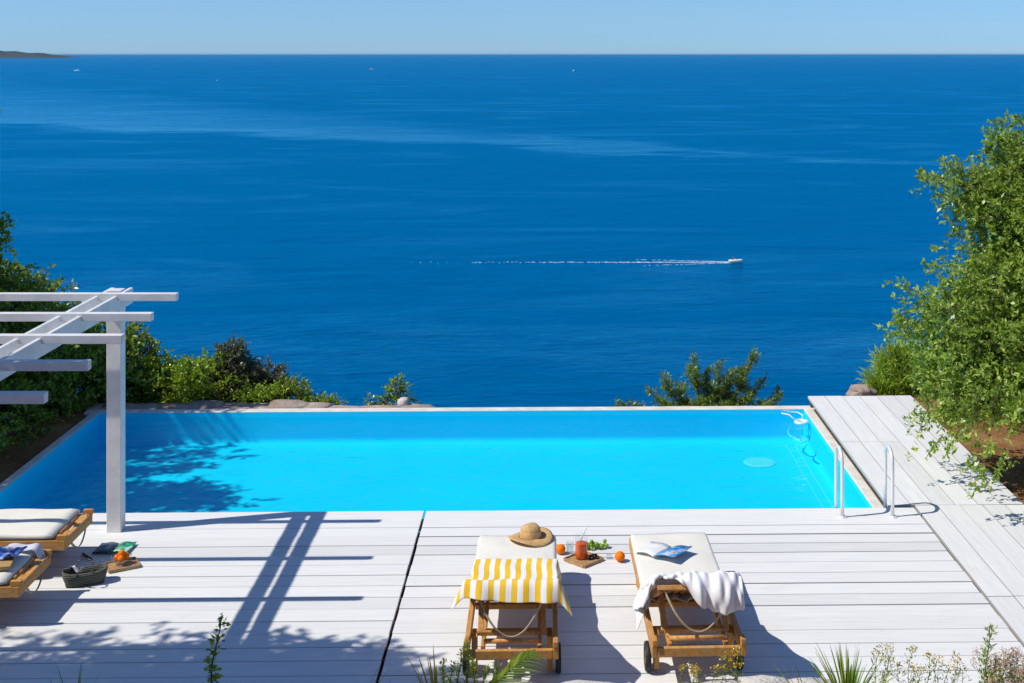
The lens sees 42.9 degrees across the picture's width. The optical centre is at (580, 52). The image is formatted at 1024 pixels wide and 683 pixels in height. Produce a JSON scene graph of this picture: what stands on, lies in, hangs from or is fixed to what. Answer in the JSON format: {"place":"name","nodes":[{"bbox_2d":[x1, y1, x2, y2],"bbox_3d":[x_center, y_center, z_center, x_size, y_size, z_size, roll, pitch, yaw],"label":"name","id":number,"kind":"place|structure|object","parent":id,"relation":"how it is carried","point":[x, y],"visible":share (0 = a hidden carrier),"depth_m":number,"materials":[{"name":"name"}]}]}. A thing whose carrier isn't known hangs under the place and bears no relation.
{"place":"outdoors","nodes":[
{"label":"outdoors","id":0,"kind":"place"},
{"bbox_2d":[0,51,85,57],"bbox_3d":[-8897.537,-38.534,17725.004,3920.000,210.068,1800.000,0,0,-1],"label":"headland","id":1,"kind":"structure","parent":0,"point":[10,54],"depth_m":17371.43,"materials":[{"name":"blue"}]},
{"bbox_2d":[0,54,1023,407],"bbox_3d":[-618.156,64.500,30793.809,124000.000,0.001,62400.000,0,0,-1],"label":"sea","id":2,"kind":"structure","parent":0,"point":[302,214],"depth_m":549.84,"materials":[{"name":"liquid"}]},
{"bbox_2d":[420,259,725,265],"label":"boat wake","id":3,"kind":"object","parent":2,"relation":"on","point":[642,262],"visible":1,"depth_m":399.84,"materials":[{"name":"liquid"}]},
{"bbox_2d":[727,259,742,262],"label":"motorboat","id":4,"kind":"object","parent":2,"relation":"on","point":[735,261],"visible":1,"depth_m":399.61,"materials":[{"name":"plastic"}]},
{"bbox_2d":[0,397,1023,682],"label":"ground","id":5,"kind":"structure","parent":0,"point":[14,459],"depth_m":15.19,"materials":[{"name":"soil"}]},
{"bbox_2d":[0,371,79,457],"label":"shrub","id":6,"kind":"object","parent":5,"relation":"on","point":[32,413],"visible":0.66,"depth_m":15.88,"materials":[{"name":"green plant"}]},
{"bbox_2d":[49,659,100,682],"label":"grass tuft","id":7,"kind":"object","parent":5,"relation":"on","point":[79,681],"visible":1,"depth_m":8.30,"materials":[{"name":"green plant"}]},
{"bbox_2d":[0,210,155,425],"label":"evergreen tree","id":8,"kind":"object","parent":5,"relation":"on","point":[17,283],"visible":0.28,"depth_m":16.98,"materials":[{"name":"green plant"}]},
{"bbox_2d":[77,321,174,403],"bbox_3d":[-6.451,4.679,18.157,1.391,1.947,1.234,0,0,-32],"label":"shrub","id":9,"kind":"object","parent":5,"relation":"on","point":[144,338],"visible":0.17,"depth_m":18.09,"materials":[{"name":"green plant"}]},
{"bbox_2d":[126,346,248,404],"bbox_3d":[-5.515,4.868,18.185,1.926,1.569,1.509,0,0,-1],"label":"shrub","id":10,"kind":"object","parent":5,"relation":"on","point":[187,380],"visible":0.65,"depth_m":17.82,"materials":[{"name":"green plant"}]},
{"bbox_2d":[203,613,230,682],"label":"shrub","id":11,"kind":"object","parent":5,"relation":"on","point":[212,677],"visible":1,"depth_m":8.25,"materials":[{"name":"green plant"}]},
{"bbox_2d":[204,333,294,402],"bbox_3d":[-4.613,4.823,18.143,1.256,1.861,0.857,0,0,-19],"label":"shrub","id":12,"kind":"object","parent":5,"relation":"on","point":[243,365],"visible":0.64,"depth_m":18.01,"materials":[{"name":"green plant"}]},
{"bbox_2d":[81,399,434,410],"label":"stone wall","id":13,"kind":"structure","parent":5,"relation":"on","point":[217,404],"depth_m":17.10,"materials":[{"name":"stone"}]},
{"bbox_2d":[397,397,408,405],"bbox_3d":[-2.367,4.646,17.284,0.154,0.121,0.177,0,0,-1],"label":"stone","id":14,"kind":"object","parent":13,"relation":"on","point":[402,401],"visible":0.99,"depth_m":17.22,"materials":[{"name":"white stone"}]},
{"bbox_2d":[226,373,348,404],"bbox_3d":[-4.031,5.024,17.906,1.717,1.254,1.059,0,0,-1],"label":"shrub","id":15,"kind":"object","parent":5,"relation":"on","point":[289,386],"visible":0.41,"depth_m":17.79,"materials":[{"name":"green plant"}]},
{"bbox_2d":[363,371,421,405],"bbox_3d":[-2.558,4.826,17.553,0.812,1.052,0.452,0,0,-1],"label":"shrub","id":16,"kind":"object","parent":5,"relation":"on","point":[394,396],"visible":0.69,"depth_m":17.53,"materials":[{"name":"green plant"}]},
{"bbox_2d":[407,647,437,682],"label":"yucca","id":17,"kind":"object","parent":5,"relation":"on","point":[435,680],"visible":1,"depth_m":8.31,"materials":[{"name":"green plant"}]},
{"bbox_2d":[0,409,871,544],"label":"pool basin","id":18,"kind":"object","parent":5,"relation":"in","point":[424,461],"visible":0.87,"depth_m":15.88,"materials":[{"name":"blue liquid"}]},
{"bbox_2d":[0,406,882,507],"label":"pool coping","id":19,"kind":"object","parent":18,"relation":"on","point":[856,477],"visible":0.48,"depth_m":16.84,"materials":[{"name":"white stone"}]},
{"label":"water","id":20,"kind":"structure","parent":18,"relation":"in","visible":0},
{"bbox_2d":[781,410,808,443],"bbox_3d":[2.736,4.699,16.258,0.322,0.228,0.925,0,0,-1],"label":"skimmer","id":21,"kind":"object","parent":20,"relation":"on","point":[802,421],"visible":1,"depth_m":16.46,"materials":[{"name":"white plastic"}]},
{"bbox_2d":[438,639,501,682],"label":"rosemary","id":22,"kind":"object","parent":5,"relation":"on","point":[473,663],"visible":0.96,"depth_m":8.31,"materials":[{"name":"green plant"}]},
{"bbox_2d":[488,649,546,682],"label":"palm frond","id":23,"kind":"object","parent":5,"relation":"on","point":[510,666],"visible":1,"depth_m":8.19,"materials":[{"name":"green plant"}]},
{"bbox_2d":[603,396,648,406],"bbox_3d":[0.604,5.030,17.633,0.609,0.742,0.363,0,0,20],"label":"shrub","id":24,"kind":"object","parent":5,"relation":"on","point":[629,402],"visible":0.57,"depth_m":17.60,"materials":[{"name":"green plant"}]},
{"bbox_2d":[388,402,882,643],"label":"deck joists","id":25,"kind":"object","parent":5,"relation":"on","point":[848,456],"visible":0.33,"depth_m":14.45,"materials":[{"name":"grey wood"}]},
{"bbox_2d":[0,511,423,682],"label":"pool deck","id":26,"kind":"structure","parent":25,"relation":"on","point":[303,597],"depth_m":10.63,"materials":[{"name":"white wood"}]},
{"bbox_2d":[0,549,51,597],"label":"sun lounger","id":27,"kind":"object","parent":26,"relation":"on","point":[16,581],"visible":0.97,"depth_m":10.41,"materials":[{"name":"brown wood"}]},
{"bbox_2d":[0,557,14,569],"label":"book","id":28,"kind":"object","parent":27,"relation":"on","point":[6,563],"visible":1,"depth_m":10.38,"materials":[{"name":"beige paper"}]},
{"bbox_2d":[0,546,26,560],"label":"scarf","id":29,"kind":"object","parent":27,"relation":"on","point":[9,552],"visible":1,"depth_m":10.55,"materials":[{"name":"blue fabric"}]},
{"bbox_2d":[5,543,45,559],"bbox_3d":[-4.596,4.123,10.740,0.318,0.125,0.098,0,0,3],"label":"folded cloth","id":30,"kind":"object","parent":27,"relation":"on","point":[37,548],"visible":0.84,"depth_m":10.73,"materials":[{"name":"white fabric"}]},
{"bbox_2d":[0,509,93,573],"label":"sun lounger","id":31,"kind":"object","parent":26,"relation":"on","point":[46,528],"visible":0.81,"depth_m":11.37,"materials":[{"name":"white fabric"}]},
{"bbox_2d":[62,558,107,587],"bbox_3d":[-4.212,4.422,11.037,0.365,0.168,0.283,0,0,-23],"label":"basket","id":32,"kind":"object","parent":26,"relation":"on","point":[92,574],"visible":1,"depth_m":10.99,"materials":[{"name":"green wicker"}]},
{"bbox_2d":[68,565,83,572],"bbox_3d":[-4.282,4.378,11.031,0.119,0.086,0.088,0,0,-1],"label":"napkin","id":33,"kind":"object","parent":32,"relation":"in","point":[74,567],"visible":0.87,"depth_m":11.03,"materials":[{"name":"white fabric"}]},
{"bbox_2d":[0,287,178,531],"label":"pergola","id":34,"kind":"object","parent":26,"relation":"on","point":[24,351],"visible":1,"depth_m":11.49,"materials":[{"name":"white paint"}]},
{"bbox_2d":[92,541,136,553],"bbox_3d":[-4.227,4.479,11.777,0.321,0.033,0.240,0,0,1],"label":"magazine","id":35,"kind":"object","parent":26,"relation":"on","point":[111,547],"visible":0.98,"depth_m":11.78,"materials":[{"name":"paper"}]},
{"bbox_2d":[104,556,140,573],"bbox_3d":[-4.019,4.486,11.392,0.272,0.026,0.222,0,0,-31],"label":"tray","id":36,"kind":"object","parent":26,"relation":"on","point":[114,566],"visible":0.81,"depth_m":11.38,"materials":[{"name":"brown wood"}]},
{"bbox_2d":[111,550,131,564],"bbox_3d":[-4.030,4.420,11.406,0.176,0.122,0.175,0,0,-1],"label":"fruit bowl","id":37,"kind":"object","parent":36,"relation":"on","point":[121,556],"visible":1,"depth_m":11.38,"materials":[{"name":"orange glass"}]},
{"bbox_2d":[378,508,1023,682],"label":"pool deck","id":38,"kind":"structure","parent":25,"relation":"on","point":[866,581],"depth_m":10.66,"materials":[{"name":"white wood"}]},
{"bbox_2d":[462,535,560,674],"bbox_3d":[-0.518,4.139,10.135,0.710,0.723,2.073,0,0,-2],"label":"sun lounger","id":39,"kind":"object","parent":38,"relation":"on","point":[494,547],"visible":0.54,"depth_m":9.43,"materials":[{"name":"white fabric"}]},
{"bbox_2d":[452,558,571,614],"bbox_3d":[-0.503,3.987,9.828,0.849,0.488,1.433,0,0,-2],"label":"towel","id":40,"kind":"object","parent":39,"relation":"on","point":[532,580],"visible":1,"depth_m":9.22,"materials":[{"name":"yellow fabric"}]},
{"bbox_2d":[508,522,552,546],"bbox_3d":[-0.426,4.049,10.994,0.381,0.135,0.382,0,0,-21],"label":"straw hat","id":41,"kind":"object","parent":39,"relation":"on","point":[531,533],"visible":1,"depth_m":10.93,"materials":[{"name":"beige wicker"}]},
{"bbox_2d":[556,544,565,553],"bbox_3d":[-0.184,4.455,11.679,0.092,0.089,0.092,0,0,-1],"label":"orange","id":42,"kind":"object","parent":38,"relation":"on","point":[561,548],"visible":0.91,"depth_m":11.65,"materials":[{"name":"orange food"}]},
{"bbox_2d":[563,552,603,567],"bbox_3d":[0.024,4.486,11.523,0.262,0.026,0.262,0,0,44],"label":"tray","id":43,"kind":"object","parent":38,"relation":"on","point":[582,563],"visible":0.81,"depth_m":11.48,"materials":[{"name":"brown wood"}]},
{"bbox_2d":[575,526,587,559],"bbox_3d":[0.003,4.337,11.542,0.112,0.288,0.112,0,0,-1],"label":"drinking glass","id":44,"kind":"object","parent":43,"relation":"on","point":[581,550],"visible":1,"depth_m":11.50,"materials":[{"name":"orange glass"}]},
{"bbox_2d":[587,553,599,559],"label":"dark berries","id":45,"kind":"object","parent":43,"relation":"on","point":[591,557],"visible":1,"depth_m":11.52,"materials":[{"name":"black food"}]},
{"bbox_2d":[586,539,608,549],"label":"grapes","id":46,"kind":"object","parent":38,"relation":"on","point":[592,544],"visible":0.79,"depth_m":11.77,"materials":[{"name":"green food"}]},
{"bbox_2d":[615,551,624,561],"bbox_3d":[0.344,4.455,11.509,0.092,0.089,0.092,0,0,-1],"label":"orange","id":47,"kind":"object","parent":38,"relation":"on","point":[619,556],"visible":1,"depth_m":11.48,"materials":[{"name":"orange food"}]},
{"bbox_2d":[629,532,745,671],"bbox_3d":[0.791,4.132,10.182,0.710,0.736,2.072,0,0,-2],"label":"sun lounger","id":48,"kind":"object","parent":38,"relation":"on","point":[698,556],"visible":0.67,"depth_m":9.55,"materials":[{"name":"white fabric"}]},
{"bbox_2d":[633,541,691,556],"bbox_3d":[0.671,4.074,10.675,0.401,0.060,0.270,0,0,37],"label":"magazine","id":49,"kind":"object","parent":48,"relation":"on","point":[653,549],"visible":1,"depth_m":10.66,"materials":[{"name":"white paper"}]},
{"bbox_2d":[633,570,744,629],"bbox_3d":[0.783,4.015,9.642,0.729,0.628,1.051,0,0,-2],"label":"towel","id":50,"kind":"object","parent":48,"relation":"on","point":[721,591],"visible":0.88,"depth_m":9.21,"materials":[{"name":"white fabric"}]},
{"bbox_2d":[834,445,896,518],"bbox_3d":[2.775,4.399,12.743,0.580,1.102,0.370,0,0,-1],"label":"pool ladder","id":51,"kind":"object","parent":38,"relation":"attached to","point":[886,449],"visible":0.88,"depth_m":12.66,"materials":[{"name":"metal"}]},
{"bbox_2d":[808,395,1023,645],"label":"side deck","id":52,"kind":"structure","parent":25,"relation":"on","point":[980,536],"depth_m":13.36,"materials":[{"name":"white wood"}]},
{"bbox_2d":[675,643,744,682],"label":"fennel","id":53,"kind":"object","parent":5,"relation":"on","point":[694,672],"visible":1,"depth_m":8.33,"materials":[{"name":"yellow plant"}]},
{"bbox_2d":[644,345,784,405],"bbox_3d":[1.852,4.752,17.989,2.005,1.433,0.702,0,0,-1],"label":"juniper shrub","id":54,"kind":"object","parent":5,"relation":"on","point":[711,397],"visible":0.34,"depth_m":18.01,"materials":[{"name":"green plant"}]},
{"bbox_2d":[504,675,943,682],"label":"stone edging","id":55,"kind":"object","parent":5,"relation":"on","point":[765,678],"visible":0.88,"depth_m":8.81,"materials":[{"name":"grey stone"}]},
{"bbox_2d":[760,661,801,682],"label":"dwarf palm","id":56,"kind":"object","parent":5,"relation":"on","point":[788,675],"visible":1,"depth_m":8.38,"materials":[{"name":"green plant"}]},
{"bbox_2d":[793,643,901,682],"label":"dwarf palm","id":57,"kind":"object","parent":5,"relation":"on","point":[849,675],"visible":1,"depth_m":8.39,"materials":[{"name":"green plant"}]},
{"bbox_2d":[846,384,877,395],"bbox_3d":[3.817,4.631,17.642,0.435,0.260,0.294,0,0,-22],"label":"boulder","id":58,"kind":"object","parent":5,"relation":"on","point":[859,390],"visible":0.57,"depth_m":17.56,"materials":[{"name":"stone"}]},
{"bbox_2d":[855,333,943,396],"bbox_3d":[4.455,4.456,17.960,1.423,1.364,0.802,0,0,-1],"label":"pine shrub","id":59,"kind":"object","parent":5,"relation":"on","point":[891,376],"visible":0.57,"depth_m":17.89,"materials":[{"name":"green plant"}]},
{"bbox_2d":[869,642,971,682],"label":"fennel","id":60,"kind":"object","parent":5,"relation":"on","point":[917,667],"visible":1,"depth_m":8.35,"materials":[{"name":"green plant"}]},
{"bbox_2d":[874,108,1023,498],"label":"evergreen tree","id":61,"kind":"object","parent":5,"relation":"on","point":[986,339],"visible":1,"depth_m":13.85,"materials":[{"name":"green plant"}]},
{"bbox_2d":[977,623,999,682],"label":"rosemary","id":62,"kind":"object","parent":5,"relation":"on","point":[984,651],"visible":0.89,"depth_m":8.36,"materials":[{"name":"green plant"}]},
{"bbox_2d":[970,643,1023,682],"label":"pink heather","id":63,"kind":"object","parent":5,"relation":"on","point":[1014,669],"visible":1,"depth_m":8.38,"materials":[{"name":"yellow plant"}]},
{"bbox_2d":[0,0,1023,53],"label":"sky","id":64,"kind":"structure","parent":0,"point":[28,26],"materials":[{"name":"blue"}]}
]}

